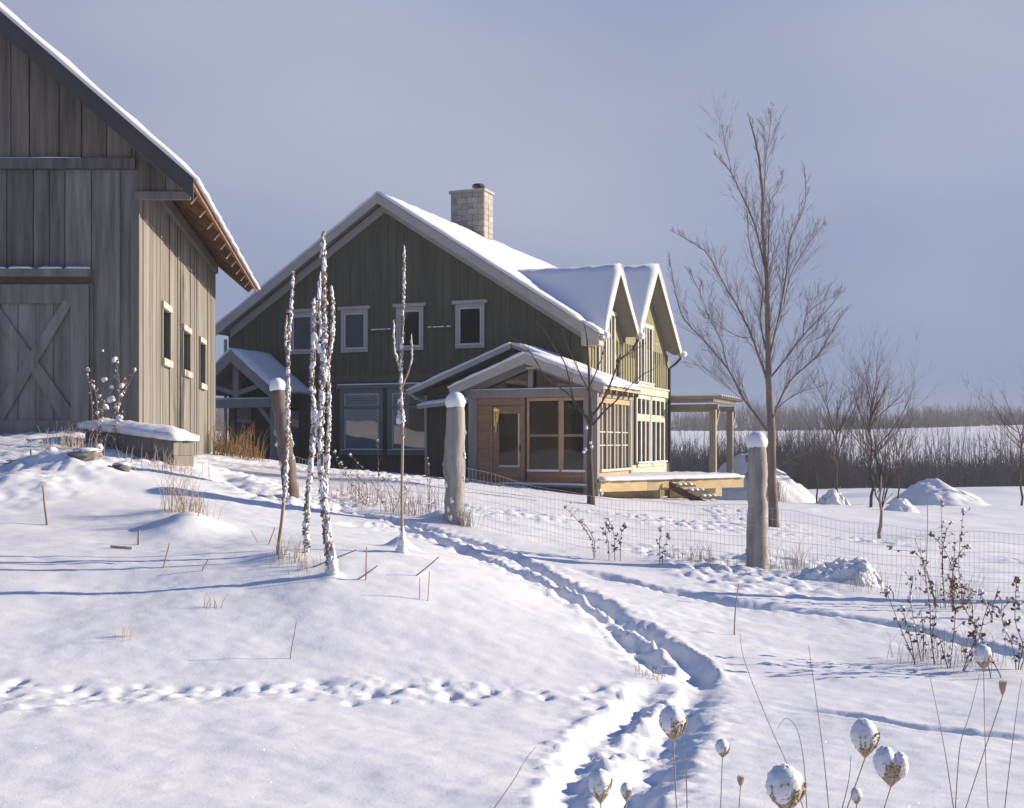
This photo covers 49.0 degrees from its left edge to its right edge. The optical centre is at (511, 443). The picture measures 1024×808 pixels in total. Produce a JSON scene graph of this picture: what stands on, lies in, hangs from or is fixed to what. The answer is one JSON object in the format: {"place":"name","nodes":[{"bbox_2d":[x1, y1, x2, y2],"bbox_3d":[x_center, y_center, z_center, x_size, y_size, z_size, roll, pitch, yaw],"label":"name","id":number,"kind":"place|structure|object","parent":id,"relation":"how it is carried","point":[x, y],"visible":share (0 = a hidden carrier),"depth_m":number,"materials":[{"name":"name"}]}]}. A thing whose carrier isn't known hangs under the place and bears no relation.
{"place":"outdoors","nodes":[
{"label":"outdoors","id":0,"kind":"place"},
{"bbox_2d":[0,423,1023,807],"bbox_3d":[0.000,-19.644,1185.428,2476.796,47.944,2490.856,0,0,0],"label":"snow ground","id":1,"kind":"structure","parent":0,"point":[570,623],"depth_m":7.89,"materials":[{"name":"snow"}]},
{"bbox_2d":[42,486,48,524],"bbox_3d":[-4.605,0.629,11.090,0.072,0.416,0.028,0,0,0],"label":"garden stake","id":2,"kind":"object","parent":1,"relation":"on","point":[45,507],"visible":0.94,"depth_m":11.08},
{"bbox_2d":[24,421,118,454],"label":"grass tuft","id":3,"kind":"object","parent":1,"relation":"on","point":[62,441],"visible":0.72,"depth_m":15.23,"materials":[{"name":"plant"}]},
{"bbox_2d":[68,447,101,460],"bbox_3d":[-5.284,0.145,13.880,0.409,0.187,0.341,0,0,0],"label":"rock","id":4,"kind":"object","parent":1,"relation":"on","point":[88,454],"visible":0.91,"depth_m":13.77,"materials":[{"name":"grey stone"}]},
{"bbox_2d":[85,349,124,448],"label":"dried weed","id":5,"kind":"object","parent":1,"relation":"on","point":[118,418],"visible":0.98,"depth_m":15.74,"materials":[{"name":"plant"}]},
{"bbox_2d":[92,368,135,448],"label":"dried weed","id":6,"kind":"object","parent":1,"relation":"on","point":[93,387],"visible":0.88,"depth_m":15.90,"materials":[{"name":"plant"}]},
{"bbox_2d":[112,462,132,471],"bbox_3d":[-4.825,0.303,13.881,0.258,0.147,0.251,0,0,33],"label":"rock","id":7,"kind":"object","parent":1,"relation":"on","point":[125,466],"visible":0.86,"depth_m":13.80,"materials":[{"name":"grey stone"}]},
{"bbox_2d":[0,2,260,455],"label":"barn","id":8,"kind":"structure","parent":1,"relation":"on","point":[116,240],"depth_m":16.99,"materials":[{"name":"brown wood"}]},
{"bbox_2d":[0,284,89,434],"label":"door","id":9,"kind":"structure","parent":8,"relation":"in","point":[45,328],"depth_m":16.92,"materials":[{"name":"grey wood"}]},
{"bbox_2d":[161,300,172,367],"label":"window","id":10,"kind":"structure","parent":8,"relation":"in","point":[166,362],"depth_m":19.76,"materials":[{"name":"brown wood"}]},
{"bbox_2d":[182,324,192,378],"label":"window","id":11,"kind":"structure","parent":8,"relation":"in","point":[188,330],"depth_m":22.22,"materials":[{"name":"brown wood"}]},
{"bbox_2d":[199,336,207,389],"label":"window","id":12,"kind":"structure","parent":8,"relation":"in","point":[203,386],"depth_m":24.64,"materials":[{"name":"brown wood"}]},
{"bbox_2d":[77,418,199,466],"bbox_3d":[-5.319,0.173,15.975,1.731,1.091,0.578,0,0,22],"label":"timber ledge","id":13,"kind":"object","parent":1,"relation":"on","point":[138,437],"visible":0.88,"depth_m":15.73,"materials":[{"name":"grey wood"}]},
{"bbox_2d":[126,445,209,479],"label":"grass tuft","id":14,"kind":"object","parent":1,"relation":"on","point":[170,465],"visible":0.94,"depth_m":14.96,"materials":[{"name":"plant"}]},
{"bbox_2d":[150,463,202,515],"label":"grass tuft","id":15,"kind":"object","parent":1,"relation":"on","point":[181,501],"visible":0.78,"depth_m":11.78,"materials":[{"name":"plant"}]},
{"bbox_2d":[177,485,229,519],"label":"grass tuft","id":16,"kind":"object","parent":1,"relation":"on","point":[192,506],"visible":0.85,"depth_m":11.19,"materials":[{"name":"plant"}]},
{"bbox_2d":[204,416,272,459],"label":"grass tuft","id":17,"kind":"object","parent":1,"relation":"on","point":[221,450],"visible":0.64,"depth_m":25.35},
{"bbox_2d":[226,437,271,461],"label":"grass tuft","id":18,"kind":"object","parent":1,"relation":"on","point":[256,456],"visible":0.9,"depth_m":24.48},
{"bbox_2d":[276,271,294,553],"bbox_3d":[-1.878,-0.205,9.303,0.133,2.448,0.118,0,0,42],"label":"mullein stalk","id":19,"kind":"object","parent":1,"relation":"on","point":[285,469],"visible":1,"depth_m":9.29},
{"bbox_2d":[270,534,306,567],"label":"grass tuft","id":20,"kind":"object","parent":1,"relation":"on","point":[281,552],"visible":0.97,"depth_m":9.22,"materials":[{"name":"plant"}]},
{"bbox_2d":[285,548,325,573],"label":"grass tuft","id":21,"kind":"object","parent":1,"relation":"on","point":[306,567],"visible":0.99,"depth_m":8.98,"materials":[{"name":"plant"}]},
{"bbox_2d":[302,300,317,552],"bbox_3d":[-1.707,-0.093,9.588,0.156,2.259,0.225,0,0,-33],"label":"mullein stalk","id":22,"kind":"object","parent":1,"relation":"on","point":[307,494],"visible":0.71,"depth_m":9.58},
{"bbox_2d":[311,231,339,574],"bbox_3d":[-1.450,-0.272,8.794,0.176,2.788,0.231,0,0,32],"label":"mullein stalk","id":23,"kind":"object","parent":1,"relation":"on","point":[324,352],"visible":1,"depth_m":8.78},
{"bbox_2d":[333,450,371,505],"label":"dried weed","id":24,"kind":"object","parent":1,"relation":"on","point":[341,463],"visible":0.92,"depth_m":15.56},
{"bbox_2d":[297,465,421,511],"bbox_3d":[-2.075,0.631,15.932,1.578,0.682,1.753,0,0,34],"label":"grass tuft","id":25,"kind":"object","parent":1,"relation":"on","point":[352,495],"visible":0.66,"depth_m":15.88,"materials":[{"name":"plant"}]},
{"bbox_2d":[348,453,410,511],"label":"dried weed","id":26,"kind":"object","parent":1,"relation":"on","point":[350,456],"visible":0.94,"depth_m":15.22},
{"bbox_2d":[392,246,412,553],"bbox_3d":[-0.982,-0.347,10.036,0.143,2.837,0.173,0,0,-33],"label":"mullein stalk","id":27,"kind":"object","parent":1,"relation":"on","point":[402,544],"visible":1,"depth_m":9.99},
{"bbox_2d":[379,484,443,517],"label":"grass tuft","id":28,"kind":"object","parent":1,"relation":"on","point":[412,506],"visible":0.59,"depth_m":14.94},
{"bbox_2d":[216,183,686,496],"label":"house","id":29,"kind":"structure","parent":1,"relation":"on","point":[473,289],"depth_m":36.19,"materials":[{"name":"green"}]},
{"bbox_2d":[256,407,269,458],"bbox_3d":[-8.305,-0.215,38.263,0.950,2.070,0.035,0,0,22],"label":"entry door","id":30,"kind":"structure","parent":29,"relation":"in","point":[262,425],"depth_m":38.32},
{"bbox_2d":[286,308,317,354],"bbox_3d":[-7.063,-3.755,37.722,1.180,1.510,0.104,0,0,22],"label":"window","id":31,"kind":"structure","parent":29,"relation":"in","point":[301,324],"depth_m":37.76,"materials":[{"name":"grey glass"}]},
{"bbox_2d":[337,305,370,352],"bbox_3d":[-5.199,-3.755,36.956,1.210,1.510,0.108,0,0,22],"label":"window","id":32,"kind":"structure","parent":29,"relation":"in","point":[354,319],"depth_m":36.99,"materials":[{"name":"white glass"}]},
{"bbox_2d":[336,383,384,454],"bbox_3d":[-4.953,-0.787,36.856,1.820,2.335,0.108,0,0,22],"label":"window","id":33,"kind":"structure","parent":29,"relation":"in","point":[361,405],"depth_m":36.87,"materials":[{"name":"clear glass"}]},
{"bbox_2d":[384,382,426,454],"bbox_3d":[-3.328,-0.787,36.194,1.770,2.335,0.100,0,0,22],"label":"window","id":34,"kind":"structure","parent":29,"relation":"in","point":[414,440],"depth_m":36.25,"materials":[{"name":"clear glass"}]},
{"bbox_2d":[393,302,426,350],"bbox_3d":[-3.305,-3.755,36.184,1.180,1.510,0.103,0,0,22],"label":"window","id":35,"kind":"structure","parent":29,"relation":"in","point":[413,312],"depth_m":36.18,"materials":[{"name":"white glass"}]},
{"bbox_2d":[452,299,487,348],"bbox_3d":[-1.335,-3.755,35.374,1.200,1.510,0.108,0,0,22],"label":"window","id":36,"kind":"structure","parent":29,"relation":"in","point":[469,314],"depth_m":35.40,"materials":[{"name":"white glass"}]},
{"bbox_2d":[493,406,520,482],"bbox_3d":[-0.134,0.040,31.483,0.869,2.160,0.100,0,0,22],"label":"door","id":37,"kind":"structure","parent":29,"relation":"in","point":[507,437],"depth_m":31.49,"materials":[{"name":"brown wood"}]},
{"bbox_2d":[527,397,560,471],"bbox_3d":[0.882,-0.230,31.053,1.010,2.060,0.145,0,0,22],"label":"window","id":38,"kind":"structure","parent":29,"relation":"in","point":[543,414],"depth_m":31.08,"materials":[{"name":"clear glass"}]},
{"bbox_2d":[561,397,584,472],"bbox_3d":[1.683,-0.230,30.725,0.716,2.060,0.145,0,0,22],"label":"window","id":39,"kind":"structure","parent":29,"relation":"in","point":[571,424],"depth_m":30.77,"materials":[{"name":"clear glass"}]},
{"bbox_2d":[598,339,606,372],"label":"window","id":40,"kind":"structure","parent":29,"relation":"in","point":[604,361],"depth_m":35.30,"materials":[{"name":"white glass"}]},
{"bbox_2d":[600,397,608,471],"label":"screen window","id":41,"kind":"structure","parent":29,"relation":"in","point":[603,419],"depth_m":31.24,"materials":[{"name":"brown wood"}]},
{"bbox_2d":[607,311,615,375],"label":"window","id":42,"kind":"structure","parent":29,"relation":"in","point":[612,324],"depth_m":35.99,"materials":[{"name":"white glass"}]},
{"bbox_2d":[607,398,617,471],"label":"screen window","id":43,"kind":"structure","parent":29,"relation":"in","point":[611,411],"depth_m":31.71,"materials":[{"name":"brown wood"}]},
{"bbox_2d":[615,399,624,470],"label":"screen window","id":44,"kind":"structure","parent":29,"relation":"in","point":[618,407],"depth_m":32.56,"materials":[{"name":"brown wood"}]},
{"bbox_2d":[622,400,631,469],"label":"screen window","id":45,"kind":"structure","parent":29,"relation":"in","point":[625,407],"depth_m":33.22,"materials":[{"name":"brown wood"}]},
{"bbox_2d":[637,323,646,386],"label":"window","id":46,"kind":"structure","parent":29,"relation":"in","point":[641,350],"depth_m":39.26,"materials":[{"name":"white glass"}]},
{"bbox_2d":[635,395,652,466],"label":"window","id":47,"kind":"structure","parent":29,"relation":"in","point":[642,408],"depth_m":39.42,"materials":[{"name":"white glass"}]},
{"bbox_2d":[645,324,654,388],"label":"window","id":48,"kind":"structure","parent":29,"relation":"in","point":[648,335],"depth_m":40.23,"materials":[{"name":"white glass"}]},
{"bbox_2d":[650,397,667,465],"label":"window","id":49,"kind":"structure","parent":29,"relation":"in","point":[657,410],"depth_m":41.31,"materials":[{"name":"white glass"}]},
{"bbox_2d":[459,503,488,527],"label":"grass tuft","id":50,"kind":"object","parent":1,"relation":"on","point":[465,515],"visible":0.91,"depth_m":14.07,"materials":[{"name":"plant"}]},
{"bbox_2d":[4,467,1023,807],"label":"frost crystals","id":51,"kind":"object","parent":1,"relation":"on","point":[528,725],"visible":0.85,"depth_m":6.25,"materials":[{"name":"white"}]},
{"bbox_2d":[501,319,656,504],"bbox_3d":[1.501,-0.589,24.479,3.454,4.243,0.883,0,0,-6],"label":"young tree","id":52,"kind":"object","parent":1,"relation":"on","point":[590,476],"visible":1,"depth_m":24.46,"materials":[{"name":"brown plant"}]},
{"bbox_2d":[564,501,599,558],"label":"dried weed","id":53,"kind":"object","parent":1,"relation":"on","point":[580,522],"visible":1,"depth_m":13.20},
{"bbox_2d":[588,768,612,807],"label":"seed head","id":54,"kind":"object","parent":1,"relation":"on","point":[600,782],"visible":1,"depth_m":2.23},
{"bbox_2d":[600,518,627,560],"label":"dried weed","id":55,"kind":"object","parent":1,"relation":"on","point":[608,521],"visible":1,"depth_m":13.19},
{"bbox_2d":[216,416,1023,488],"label":"scrub","id":56,"kind":"object","parent":1,"relation":"on","point":[801,471],"visible":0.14,"depth_m":95.22,"materials":[{"name":"plant"}]},
{"bbox_2d":[216,396,1023,429],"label":"wood","id":57,"kind":"object","parent":1,"relation":"on","point":[687,424],"visible":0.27,"depth_m":327.46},
{"bbox_2d":[216,419,1023,430],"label":"hedge","id":58,"kind":"object","parent":1,"relation":"on","point":[914,425],"visible":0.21,"depth_m":309.95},
{"bbox_2d":[218,386,1023,486],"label":"saplings","id":59,"kind":"object","parent":1,"relation":"on","point":[955,451],"visible":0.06,"depth_m":106.48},
{"bbox_2d":[620,782,632,807],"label":"seed head","id":60,"kind":"object","parent":1,"relation":"on","point":[626,790],"visible":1,"depth_m":2.69},
{"bbox_2d":[269,378,1023,592],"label":"wire fence","id":61,"kind":"object","parent":1,"relation":"on","point":[756,475],"visible":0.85,"depth_m":13.99,"materials":[{"name":"silver metal"}]},
{"bbox_2d":[635,656,665,684],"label":"grass tuft","id":62,"kind":"object","parent":1,"relation":"on","point":[652,672],"visible":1,"depth_m":7.60,"materials":[{"name":"plant"}]},
{"bbox_2d":[577,471,743,499],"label":"deck","id":63,"kind":"structure","parent":1,"relation":"on","point":[641,485],"depth_m":31.98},
{"bbox_2d":[669,481,719,500],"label":"steps","id":64,"kind":"structure","parent":63,"relation":"on","point":[678,489],"depth_m":31.79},
{"bbox_2d":[656,527,670,563],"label":"dried weed","id":65,"kind":"object","parent":1,"relation":"on","point":[667,537],"visible":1,"depth_m":13.11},
{"bbox_2d":[658,705,687,807],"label":"seed head","id":66,"kind":"object","parent":1,"relation":"on","point":[672,720],"visible":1,"depth_m":2.29},
{"bbox_2d":[682,733,687,807],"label":"dry stem","id":67,"kind":"object","parent":1,"relation":"on","point":[686,772],"visible":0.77,"depth_m":2.50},
{"bbox_2d":[660,542,737,569],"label":"grass tuft","id":68,"kind":"object","parent":1,"relation":"on","point":[700,555],"visible":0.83,"depth_m":13.39,"materials":[{"name":"plant"}]},
{"bbox_2d":[671,394,743,498],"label":"pergola","id":69,"kind":"object","parent":1,"relation":"on","point":[714,410],"visible":0.55,"depth_m":43.35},
{"bbox_2d":[715,739,729,807],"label":"seed head","id":70,"kind":"object","parent":1,"relation":"on","point":[722,746],"visible":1,"depth_m":2.89},
{"bbox_2d":[665,88,850,527],"bbox_3d":[5.319,-2.877,24.040,4.287,9.754,2.107,0,0,0],"label":"bare tree","id":71,"kind":"object","parent":1,"relation":"on","point":[768,345],"visible":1,"depth_m":23.95,"materials":[{"name":"brown wood"}]},
{"bbox_2d":[703,453,815,502],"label":"snow pile","id":72,"kind":"object","parent":1,"relation":"on","point":[795,492],"visible":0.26,"depth_m":45.77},
{"bbox_2d":[740,637,802,807],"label":"dry stem","id":73,"kind":"object","parent":1,"relation":"on","point":[764,713],"visible":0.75,"depth_m":2.70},
{"bbox_2d":[766,473,787,501],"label":"grass tuft","id":74,"kind":"object","parent":1,"relation":"on","point":[778,493],"visible":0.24,"depth_m":44.95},
{"bbox_2d":[765,763,807,807],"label":"seed head","id":75,"kind":"object","parent":1,"relation":"on","point":[785,785],"visible":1,"depth_m":2.03},
{"bbox_2d":[779,718,806,807],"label":"dry stem","id":76,"kind":"object","parent":1,"relation":"on","point":[802,755],"visible":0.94,"depth_m":2.60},
{"bbox_2d":[761,536,836,578],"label":"grass tuft","id":77,"kind":"object","parent":1,"relation":"on","point":[792,563],"visible":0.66,"depth_m":13.22,"materials":[{"name":"plant"}]},
{"bbox_2d":[792,386,841,501],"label":"bare shrub","id":78,"kind":"object","parent":1,"relation":"on","point":[819,462],"visible":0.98,"depth_m":43.98,"materials":[{"name":"brown plant"}]},
{"bbox_2d":[808,645,828,807],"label":"dry stem","id":79,"kind":"object","parent":1,"relation":"on","point":[820,733],"visible":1,"depth_m":2.70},
{"bbox_2d":[815,489,850,504],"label":"snow pile","id":80,"kind":"object","parent":1,"relation":"on","point":[832,496],"visible":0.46,"depth_m":42.74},
{"bbox_2d":[794,556,883,587],"bbox_3d":[3.652,1.499,12.750,1.246,0.423,0.436,0,0,0],"label":"snow pile","id":81,"kind":"object","parent":1,"relation":"on","point":[826,571],"visible":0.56,"depth_m":12.66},
{"bbox_2d":[790,330,887,492],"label":"bare tree","id":82,"kind":"object","parent":1,"relation":"on","point":[840,432],"visible":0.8,"depth_m":46.68,"materials":[{"name":"brown plant"}]},
{"bbox_2d":[850,787,861,807],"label":"seed head","id":83,"kind":"object","parent":1,"relation":"on","point":[856,798],"visible":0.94,"depth_m":2.59},
{"bbox_2d":[847,718,879,807],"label":"seed head","id":84,"kind":"object","parent":1,"relation":"on","point":[865,736],"visible":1,"depth_m":2.33},
{"bbox_2d":[834,560,898,591],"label":"grass tuft","id":85,"kind":"object","parent":1,"relation":"on","point":[864,580],"visible":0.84,"depth_m":12.38,"materials":[{"name":"plant"}]},
{"bbox_2d":[850,413,917,538],"bbox_3d":[7.354,0.723,22.151,1.521,2.770,1.251,0,0,0],"label":"sapling","id":86,"kind":"object","parent":1,"relation":"on","point":[882,502],"visible":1,"depth_m":22.03,"materials":[{"name":"brown plant"}]},
{"bbox_2d":[828,315,947,506],"bbox_3d":[13.037,-1.047,39.627,4.417,7.015,3.728,0,0,0],"label":"bare tree","id":87,"kind":"object","parent":1,"relation":"on","point":[871,416],"visible":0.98,"depth_m":39.59,"materials":[{"name":"brown plant"}]},
{"bbox_2d":[873,745,908,807],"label":"seed head","id":88,"kind":"object","parent":1,"relation":"on","point":[891,767],"visible":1,"depth_m":2.23},
{"bbox_2d":[860,391,933,498],"bbox_3d":[13.141,0.257,38.177,2.590,4.332,1.973,0,0,36],"label":"bare shrub","id":89,"kind":"object","parent":1,"relation":"on","point":[907,448],"visible":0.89,"depth_m":38.00,"materials":[{"name":"brown plant"}]},
{"bbox_2d":[880,589,916,664],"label":"dried weed","id":90,"kind":"object","parent":1,"relation":"on","point":[886,592],"visible":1,"depth_m":8.60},
{"bbox_2d":[884,572,916,599],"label":"dried weed","id":91,"kind":"object","parent":1,"relation":"on","point":[911,577],"visible":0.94,"depth_m":11.57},
{"bbox_2d":[884,498,919,512],"bbox_3d":[11.434,1.916,33.000,1.328,0.615,0.930,0,0,0],"label":"snow pile","id":92,"kind":"object","parent":1,"relation":"on","point":[902,505],"visible":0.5,"depth_m":32.81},
{"bbox_2d":[887,540,936,605],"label":"dried weed","id":93,"kind":"object","parent":1,"relation":"on","point":[925,573],"visible":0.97,"depth_m":11.29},
{"bbox_2d":[907,595,929,660],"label":"dried weed","id":94,"kind":"object","parent":1,"relation":"on","point":[909,598],"visible":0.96,"depth_m":8.72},
{"bbox_2d":[886,620,970,670],"bbox_3d":[3.266,1.545,8.763,0.641,0.362,0.752,0,0,37],"label":"grass tuft","id":95,"kind":"object","parent":1,"relation":"on","point":[944,643],"visible":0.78,"depth_m":8.71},
{"bbox_2d":[918,563,938,663],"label":"dried weed","id":96,"kind":"object","parent":1,"relation":"on","point":[931,624],"visible":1,"depth_m":8.57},
{"bbox_2d":[913,413,959,477],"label":"bare tree","id":97,"kind":"object","parent":1,"relation":"on","point":[941,447],"visible":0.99,"depth_m":57.97,"materials":[{"name":"brown plant"}]},
{"bbox_2d":[886,478,991,505],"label":"snow pile","id":98,"kind":"object","parent":1,"relation":"on","point":[936,490],"visible":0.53,"depth_m":45.20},
{"bbox_2d":[929,674,953,807],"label":"dry stem","id":99,"kind":"object","parent":1,"relation":"on","point":[944,749],"visible":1,"depth_m":2.60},
{"bbox_2d":[897,558,988,610],"bbox_3d":[4.352,1.425,11.346,0.606,0.532,0.761,0,0,-30],"label":"grass tuft","id":100,"kind":"object","parent":1,"relation":"on","point":[950,593],"visible":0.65,"depth_m":11.22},
{"bbox_2d":[937,500,953,607],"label":"dried weed","id":101,"kind":"object","parent":1,"relation":"on","point":[942,563],"visible":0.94,"depth_m":11.18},
{"bbox_2d":[932,606,964,668],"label":"dried weed","id":102,"kind":"object","parent":1,"relation":"on","point":[948,655],"visible":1,"depth_m":8.48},
{"bbox_2d":[928,531,970,611],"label":"dried weed","id":103,"kind":"object","parent":1,"relation":"on","point":[955,560],"visible":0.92,"depth_m":11.01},
{"bbox_2d":[950,508,970,604],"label":"dried weed","id":104,"kind":"object","parent":1,"relation":"on","point":[957,562],"visible":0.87,"depth_m":11.41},
{"bbox_2d":[955,673,979,807],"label":"dry stem","id":105,"kind":"object","parent":1,"relation":"on","point":[959,748],"visible":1,"depth_m":2.60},
{"bbox_2d":[950,577,992,670],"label":"dried weed","id":106,"kind":"object","parent":1,"relation":"on","point":[969,634],"visible":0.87,"depth_m":8.40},
{"bbox_2d":[927,625,1023,672],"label":"grass tuft","id":107,"kind":"object","parent":1,"relation":"on","point":[974,649],"visible":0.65,"depth_m":8.63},
{"bbox_2d":[973,644,993,807],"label":"seed head","id":108,"kind":"object","parent":1,"relation":"on","point":[983,655],"visible":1,"depth_m":3.59},
{"bbox_2d":[968,615,1000,677],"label":"dried weed","id":109,"kind":"object","parent":1,"relation":"on","point":[977,641],"visible":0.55,"depth_m":8.22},
{"bbox_2d":[965,680,1006,807],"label":"seed head","id":110,"kind":"object","parent":1,"relation":"on","point":[1002,686],"visible":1,"depth_m":2.90},
{"bbox_2d":[960,372,1023,505],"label":"bare tree","id":111,"kind":"object","parent":1,"relation":"on","point":[1021,441],"visible":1,"depth_m":46.28,"materials":[{"name":"brown plant"}]},
{"bbox_2d":[966,586,1018,618],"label":"dried weed","id":112,"kind":"object","parent":1,"relation":"on","point":[981,592],"visible":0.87,"depth_m":10.62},
{"bbox_2d":[996,576,1023,669],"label":"dried weed","id":113,"kind":"object","parent":1,"relation":"on","point":[1017,579],"visible":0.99,"depth_m":8.47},
{"bbox_2d":[1004,679,1021,807],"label":"dry stem","id":114,"kind":"object","parent":1,"relation":"on","point":[1011,750],"visible":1,"depth_m":2.70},
{"bbox_2d":[0,0,1023,425],"label":"sky","id":115,"kind":"structure","parent":0,"point":[904,119],"materials":[{"name":"blue"}]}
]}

